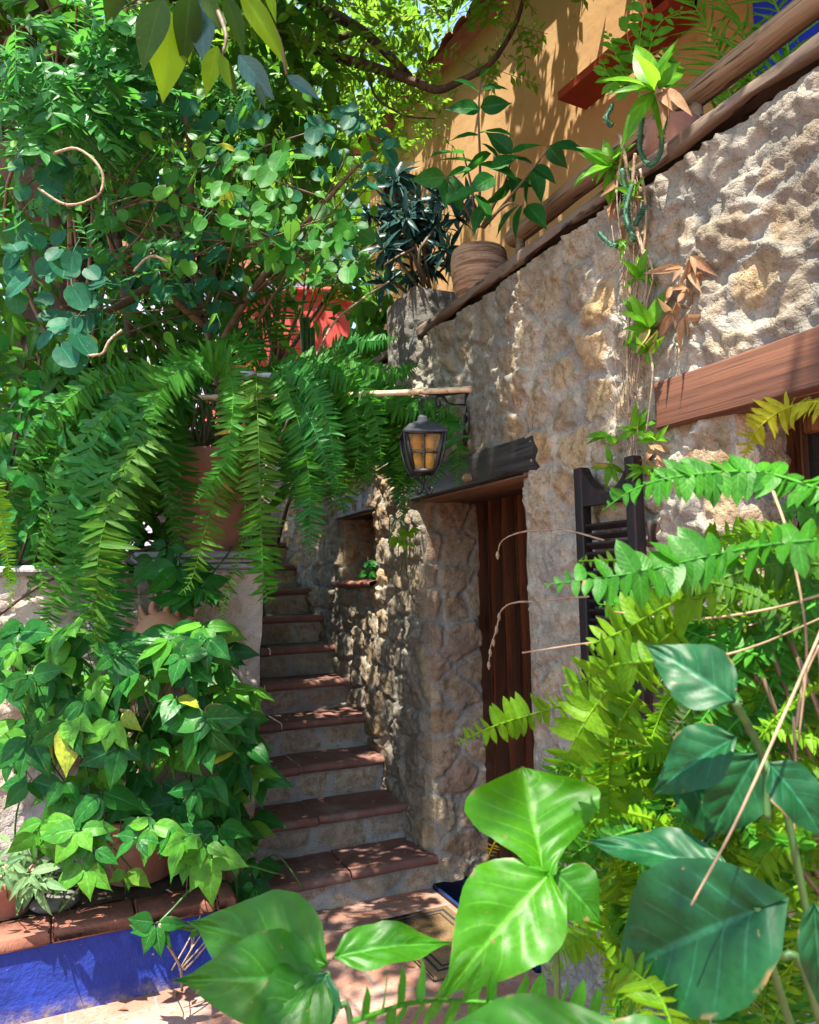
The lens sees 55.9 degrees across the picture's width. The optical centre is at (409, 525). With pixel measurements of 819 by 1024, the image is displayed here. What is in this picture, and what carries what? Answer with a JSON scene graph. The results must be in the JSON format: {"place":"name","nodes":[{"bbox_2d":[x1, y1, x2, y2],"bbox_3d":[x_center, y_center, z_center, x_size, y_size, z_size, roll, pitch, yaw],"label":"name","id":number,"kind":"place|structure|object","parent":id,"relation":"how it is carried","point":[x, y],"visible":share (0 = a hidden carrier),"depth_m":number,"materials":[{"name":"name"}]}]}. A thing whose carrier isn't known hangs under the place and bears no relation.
{"place":"outdoors","nodes":[
{"label":"outdoors","id":0,"kind":"place"},
{"bbox_2d":[0,333,168,615],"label":"garden shrub","id":1,"kind":"object","parent":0,"point":[23,406],"visible":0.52,"depth_m":3.24,"materials":[{"name":"green plant"}]},
{"bbox_2d":[0,0,281,366],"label":"feathery shrub","id":2,"kind":"object","parent":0,"point":[59,102],"visible":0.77,"depth_m":2.94,"materials":[{"name":"green plant"}]},
{"bbox_2d":[0,0,472,389],"label":"sky","id":3,"kind":"structure","parent":0,"point":[421,8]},
{"bbox_2d":[204,287,352,445],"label":"red house","id":4,"kind":"structure","parent":0,"point":[342,327],"depth_m":9.06,"materials":[{"name":"paint"}]},
{"bbox_2d":[240,371,318,379],"bbox_3d":[-0.507,-0.607,3.171,0.407,0.061,0.033,2,-5,-37],"label":"metal pipe","id":5,"kind":"object","parent":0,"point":[265,375],"visible":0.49,"depth_m":3.08,"materials":[{"name":"grey metal"}]},
{"bbox_2d":[22,802,569,1023],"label":"courtyard floor","id":6,"kind":"structure","parent":0,"point":[166,1007],"depth_m":2.82,"materials":[{"name":"tile"}]},
{"bbox_2d":[0,871,235,1023],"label":"blue planter","id":7,"kind":"object","parent":6,"relation":"on","point":[84,955],"visible":0.56,"depth_m":2.80,"materials":[{"name":"paint"}]},
{"bbox_2d":[0,863,37,920],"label":"planter pot","id":8,"kind":"object","parent":7,"relation":"on","point":[7,910],"visible":0.4,"depth_m":2.81,"materials":[{"name":"ceramic"}]},
{"bbox_2d":[0,834,81,915],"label":"pale potted plant","id":9,"kind":"object","parent":7,"relation":"on","point":[15,870],"visible":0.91,"depth_m":2.69,"materials":[{"name":"green plant"}]},
{"bbox_2d":[29,890,81,913],"bbox_3d":[-1.338,1.418,2.901,0.148,0.077,0.148,-3,-4,21],"label":"plant pot","id":10,"kind":"object","parent":7,"relation":"on","point":[54,901],"visible":0.66,"depth_m":2.87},
{"bbox_2d":[102,812,168,886],"bbox_3d":[-1.128,1.325,3.208,0.360,0.265,0.360,0,-4,-24],"label":"planter pot","id":11,"kind":"object","parent":7,"relation":"on","point":[154,869],"visible":0.16,"depth_m":3.08,"materials":[{"name":"ceramic"}]},
{"bbox_2d":[6,812,248,912],"bbox_3d":[-0.964,1.210,2.785,0.893,0.371,0.415,-2,-4,13],"label":"arrowhead shrub","id":12,"kind":"object","parent":11,"relation":"in","point":[62,840],"visible":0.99,"depth_m":2.67,"materials":[{"name":"green plant"}]},
{"bbox_2d":[0,614,265,874],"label":"arrowhead shrub","id":13,"kind":"object","parent":11,"relation":"in","point":[67,724],"visible":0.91,"depth_m":2.82,"materials":[{"name":"green plant"}]},
{"bbox_2d":[128,864,284,956],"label":"trailing seedling","id":14,"kind":"object","parent":7,"relation":"in","point":[157,937],"visible":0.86,"depth_m":2.56,"materials":[{"name":"green plant"}]},
{"bbox_2d":[185,623,304,903],"bbox_3d":[-0.705,1.038,3.203,0.498,1.255,0.502,-2,-4,13],"label":"arrowhead shrub","id":15,"kind":"object","parent":7,"relation":"on","point":[240,775],"visible":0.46,"depth_m":3.12,"materials":[{"name":"green plant"}]},
{"bbox_2d":[0,551,269,934],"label":"garden wall","id":16,"kind":"structure","parent":6,"relation":"on","point":[244,613],"depth_m":3.37,"materials":[{"name":"paint"}]},
{"bbox_2d":[0,539,232,671],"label":"arrowhead shrub","id":17,"kind":"object","parent":16,"relation":"on","point":[160,573],"visible":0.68,"depth_m":3.15,"materials":[{"name":"green plant"}]},
{"bbox_2d":[125,594,196,693],"bbox_3d":[-1.085,0.519,3.310,0.314,0.448,0.322,-3,-4,26],"label":"sun face ornament","id":18,"kind":"object","parent":16,"relation":"attached to","point":[152,618],"visible":0.23,"depth_m":3.27,"materials":[{"name":"ceramic"}]},
{"bbox_2d":[160,446,257,551],"bbox_3d":[-0.973,-0.103,3.749,0.472,0.485,0.472,0,-4,-24],"label":"terracotta pot","id":19,"kind":"object","parent":16,"relation":"on","point":[204,465],"visible":0.21,"depth_m":3.58,"materials":[{"name":"ceramic"}]},
{"bbox_2d":[1,82,400,443],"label":"round leaf tree","id":20,"kind":"object","parent":19,"relation":"in","point":[73,354],"visible":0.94,"depth_m":2.97,"materials":[{"name":"green plant"}]},
{"bbox_2d":[183,384,226,446],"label":"dry stem clump","id":21,"kind":"object","parent":19,"relation":"on","point":[206,437],"visible":0.27,"depth_m":3.71,"materials":[{"name":"brown plant"}]},
{"bbox_2d":[0,253,298,572],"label":"garden shrub","id":22,"kind":"object","parent":6,"relation":"on","point":[10,368],"visible":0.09,"depth_m":3.92,"materials":[{"name":"green plant"}]},
{"bbox_2d":[158,915,205,991],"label":"dry stalks","id":23,"kind":"object","parent":6,"relation":"on","point":[182,966],"visible":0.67,"depth_m":2.71,"materials":[{"name":"beige plant"}]},
{"bbox_2d":[0,0,377,430],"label":"garden tree","id":24,"kind":"object","parent":6,"relation":"on","point":[306,167],"visible":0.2,"depth_m":4.57,"materials":[{"name":"green plant"}]},
{"bbox_2d":[0,43,394,372],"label":"tall hedge","id":25,"kind":"object","parent":6,"relation":"on","point":[365,259],"visible":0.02,"depth_m":14.76,"materials":[{"name":"green plant"}]},
{"bbox_2d":[103,241,308,550],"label":"pale house","id":26,"kind":"structure","parent":6,"relation":"on","point":[139,308],"depth_m":12.72,"materials":[{"name":"paint"}]},
{"bbox_2d":[0,0,460,408],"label":"garden tree","id":27,"kind":"object","parent":6,"relation":"on","point":[362,147],"visible":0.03,"depth_m":7.16,"materials":[{"name":"green plant"}]},
{"bbox_2d":[138,210,326,684],"bbox_3d":[-0.925,-0.423,4.790,1.104,2.979,1.124,-4,-5,31],"label":"tree","id":28,"kind":"object","parent":6,"relation":"on","point":[257,297],"visible":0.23,"depth_m":4.78,"materials":[{"name":"green plant"}]},
{"bbox_2d":[156,486,437,910],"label":"stone staircase","id":29,"kind":"structure","parent":6,"relation":"on","point":[355,829],"depth_m":4.15,"materials":[{"name":"stone"}]},
{"bbox_2d":[172,889,451,1023],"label":"arrowhead vine","id":30,"kind":"object","parent":6,"relation":"on","point":[267,964],"visible":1,"depth_m":1.01,"materials":[{"name":"green plant"}]},
{"bbox_2d":[238,119,406,358],"bbox_3d":[-0.726,-1.467,5.881,0.961,3.609,1.700,2,-5,-38],"label":"leafy shrub","id":31,"kind":"object","parent":6,"relation":"on","point":[306,344],"visible":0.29,"depth_m":5.89,"materials":[{"name":"green plant"}]},
{"bbox_2d":[0,0,682,563],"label":"shade tree","id":32,"kind":"object","parent":6,"relation":"on","point":[372,44],"visible":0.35,"depth_m":4.66,"materials":[{"name":"green plant"}]},
{"bbox_2d":[103,0,319,108],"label":"hanging branch","id":33,"kind":"object","parent":32,"relation":"hanging from","point":[167,40],"visible":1,"depth_m":1.51,"materials":[{"name":"green plant"}]},
{"bbox_2d":[378,905,455,980],"bbox_3d":[0.130,1.714,3.195,0.340,0.015,0.560,0,-4,-24],"label":"doormat","id":34,"kind":"object","parent":6,"relation":"on","point":[437,923],"visible":0.51,"depth_m":3.27,"materials":[{"name":"beige fabric"}]},
{"bbox_2d":[441,766,601,999],"bbox_3d":[0.177,0.948,0.968,0.164,1.238,0.267,-4,-5,28],"label":"arrowhead vine","id":35,"kind":"object","parent":6,"relation":"on","point":[513,916],"visible":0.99,"depth_m":0.97,"materials":[{"name":"green plant"}]},
{"bbox_2d":[258,32,818,1023],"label":"stone house","id":36,"kind":"structure","parent":6,"relation":"on","point":[526,340],"depth_m":2.85,"materials":[{"name":"stone"}]},
{"bbox_2d":[192,385,472,400],"bbox_3d":[-0.516,-0.540,3.222,1.619,0.158,0.050,-3,-4,21],"label":"bamboo pole","id":37,"kind":"object","parent":36,"relation":"attached to","point":[463,389],"visible":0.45,"depth_m":3.02,"materials":[{"name":"beige wood"}]},
{"bbox_2d":[0,345,212,668],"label":"hanging fern","id":38,"kind":"object","parent":37,"relation":"hanging from","point":[136,444],"visible":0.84,"depth_m":3.00,"materials":[{"name":"green plant"}]},
{"bbox_2d":[145,317,404,620],"bbox_3d":[-0.457,-0.271,3.150,0.900,1.409,0.843,-2,-4,13],"label":"hanging fern","id":39,"kind":"object","parent":37,"relation":"hanging from","point":[313,442],"visible":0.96,"depth_m":2.98,"materials":[{"name":"green plant"}]},
{"bbox_2d":[318,330,472,522],"bbox_3d":[-0.142,-0.485,3.442,0.577,0.963,0.856,0,-4,-24],"label":"hanging fern","id":40,"kind":"object","parent":37,"relation":"hanging from","point":[403,411],"visible":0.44,"depth_m":3.34,"materials":[{"name":"green plant"}]},
{"bbox_2d":[271,256,404,562],"bbox_3d":[-0.302,-0.732,5.696,1.210,2.293,1.538,0,-4,-24],"label":"garden shrub","id":41,"kind":"object","parent":36,"relation":"on","point":[366,310],"visible":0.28,"depth_m":5.35,"materials":[{"name":"green plant"}]},
{"bbox_2d":[357,557,376,582],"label":"niche weed","id":42,"kind":"object","parent":36,"relation":"attached to","point":[371,574],"visible":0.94,"depth_m":4.45,"materials":[{"name":"green plant"}]},
{"bbox_2d":[387,516,419,575],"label":"corner weed","id":43,"kind":"object","parent":36,"relation":"on","point":[393,541],"visible":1,"depth_m":3.74,"materials":[{"name":"green plant"}]},
{"bbox_2d":[353,157,476,310],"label":"dark rosette plant","id":44,"kind":"object","parent":36,"relation":"on","point":[417,222],"visible":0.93,"depth_m":3.99,"materials":[{"name":"green plant"}]},
{"bbox_2d":[399,393,469,495],"bbox_3d":[0.103,-0.361,3.203,0.223,0.513,0.594,-3,-4,16],"label":"hanging lantern","id":45,"kind":"object","parent":36,"relation":"hanging from","point":[420,430],"visible":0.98,"depth_m":3.00,"materials":[{"name":"metal"}]},
{"bbox_2d":[450,241,507,297],"bbox_3d":[0.328,-1.160,3.607,0.268,0.235,0.268,0,-4,-24],"label":"flaking clay pot","id":46,"kind":"object","parent":36,"relation":"on","point":[473,263],"visible":0.68,"depth_m":3.50,"materials":[{"name":"ceramic"}]},
{"bbox_2d":[409,67,584,239],"bbox_3d":[0.342,-1.461,3.040,0.690,0.689,0.359,-2,-4,2],"label":"broad leaf plant","id":47,"kind":"object","parent":36,"relation":"on","point":[455,191],"visible":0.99,"depth_m":3.05,"materials":[{"name":"green plant"}]},
{"bbox_2d":[475,494,533,860],"bbox_3d":[0.568,0.743,3.540,0.040,1.868,0.935,0,-4,-24],"label":"door","id":48,"kind":"structure","parent":36,"relation":"in","point":[503,581],"depth_m":3.74,"materials":[{"name":"brown wood"}]},
{"bbox_2d":[349,0,756,329],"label":"ochre house","id":49,"kind":"structure","parent":36,"relation":"on","point":[569,102],"depth_m":5.19,"materials":[{"name":"paint"}]},
{"bbox_2d":[383,177,416,206],"bbox_3d":[-0.079,-2.894,6.629,0.283,0.310,0.283,-1,-4,-8],"label":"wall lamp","id":50,"kind":"object","parent":49,"relation":"attached to","point":[385,189],"visible":0.07,"depth_m":6.59,"materials":[{"name":"metal"}]},
{"bbox_2d":[596,103,667,248],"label":"trailing cactus","id":51,"kind":"object","parent":36,"relation":"attached to","point":[626,216],"visible":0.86,"depth_m":2.31,"materials":[{"name":"green plant"}]},
{"bbox_2d":[593,0,682,100],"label":"fern leaf sapling","id":52,"kind":"object","parent":36,"relation":"on","point":[647,33],"visible":0.71,"depth_m":2.50,"materials":[{"name":"green plant"}]},
{"bbox_2d":[595,40,692,147],"bbox_3d":[0.685,-1.258,2.210,0.382,0.351,0.214,0,-4,-24],"label":"bromeliad","id":53,"kind":"object","parent":36,"relation":"on","point":[661,77],"visible":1,"depth_m":2.19,"materials":[{"name":"green plant"}]},
{"bbox_2d":[573,128,716,488],"bbox_3d":[0.685,-0.650,2.355,0.210,1.233,0.562,0,-4,-24],"label":"trailing epiphyte","id":54,"kind":"object","parent":36,"relation":"attached to","point":[605,157],"visible":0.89,"depth_m":2.35,"materials":[{"name":"green plant"}]},
{"bbox_2d":[505,0,818,251],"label":"log handrail","id":55,"kind":"object","parent":36,"relation":"on","point":[787,23],"visible":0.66,"depth_m":2.39,"materials":[{"name":"brown wood"}]},
{"bbox_2d":[642,111,699,157],"bbox_3d":[0.855,-1.216,2.504,0.196,0.155,0.196,0,-4,-24],"label":"round pot","id":56,"kind":"object","parent":36,"relation":"on","point":[680,121],"visible":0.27,"depth_m":2.43,"materials":[{"name":"ceramic"}]},
{"bbox_2d":[657,0,818,114],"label":"areca palm","id":57,"kind":"object","parent":36,"relation":"on","point":[734,18],"visible":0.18,"depth_m":3.00,"materials":[{"name":"green plant"}]},
{"bbox_2d":[752,0,818,73],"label":"blue house","id":58,"kind":"structure","parent":36,"relation":"on","point":[812,31],"depth_m":3.60,"materials":[{"name":"blue paint"}]},
{"bbox_2d":[786,413,818,759],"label":"window frame","id":59,"kind":"structure","parent":36,"relation":"in","point":[802,446],"depth_m":2.13,"materials":[{"name":"brown wood"}]},
{"bbox_2d":[451,993,670,1023],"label":"arrowhead vine","id":60,"kind":"object","parent":6,"relation":"on","point":[529,1008],"visible":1,"depth_m":0.63,"materials":[{"name":"green plant"}]},
{"bbox_2d":[351,391,818,1023],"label":"foreground fern","id":61,"kind":"object","parent":6,"relation":"on","point":[683,563],"visible":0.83,"depth_m":0.97,"materials":[{"name":"green plant"}]},
{"bbox_2d":[487,529,604,669],"bbox_3d":[0.358,0.209,2.089,0.098,0.405,0.589,0,-4,-21],"label":"dry tendril","id":62,"kind":"object","parent":61,"relation":"on","point":[499,618],"visible":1,"depth_m":2.17},
{"bbox_2d":[522,490,818,905],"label":"dry vine","id":63,"kind":"object","parent":61,"relation":"on","point":[805,670],"visible":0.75,"depth_m":0.86,"materials":[{"name":"beige plant"}]},
{"bbox_2d":[540,498,818,1023],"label":"foreground fern","id":64,"kind":"object","parent":6,"relation":"on","point":[768,677],"visible":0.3,"depth_m":1.08,"materials":[{"name":"green plant"}]},
{"bbox_2d":[582,643,818,1023],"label":"arrowhead vine","id":65,"kind":"object","parent":6,"relation":"on","point":[714,951],"visible":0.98,"depth_m":0.79,"materials":[{"name":"teal plant"}]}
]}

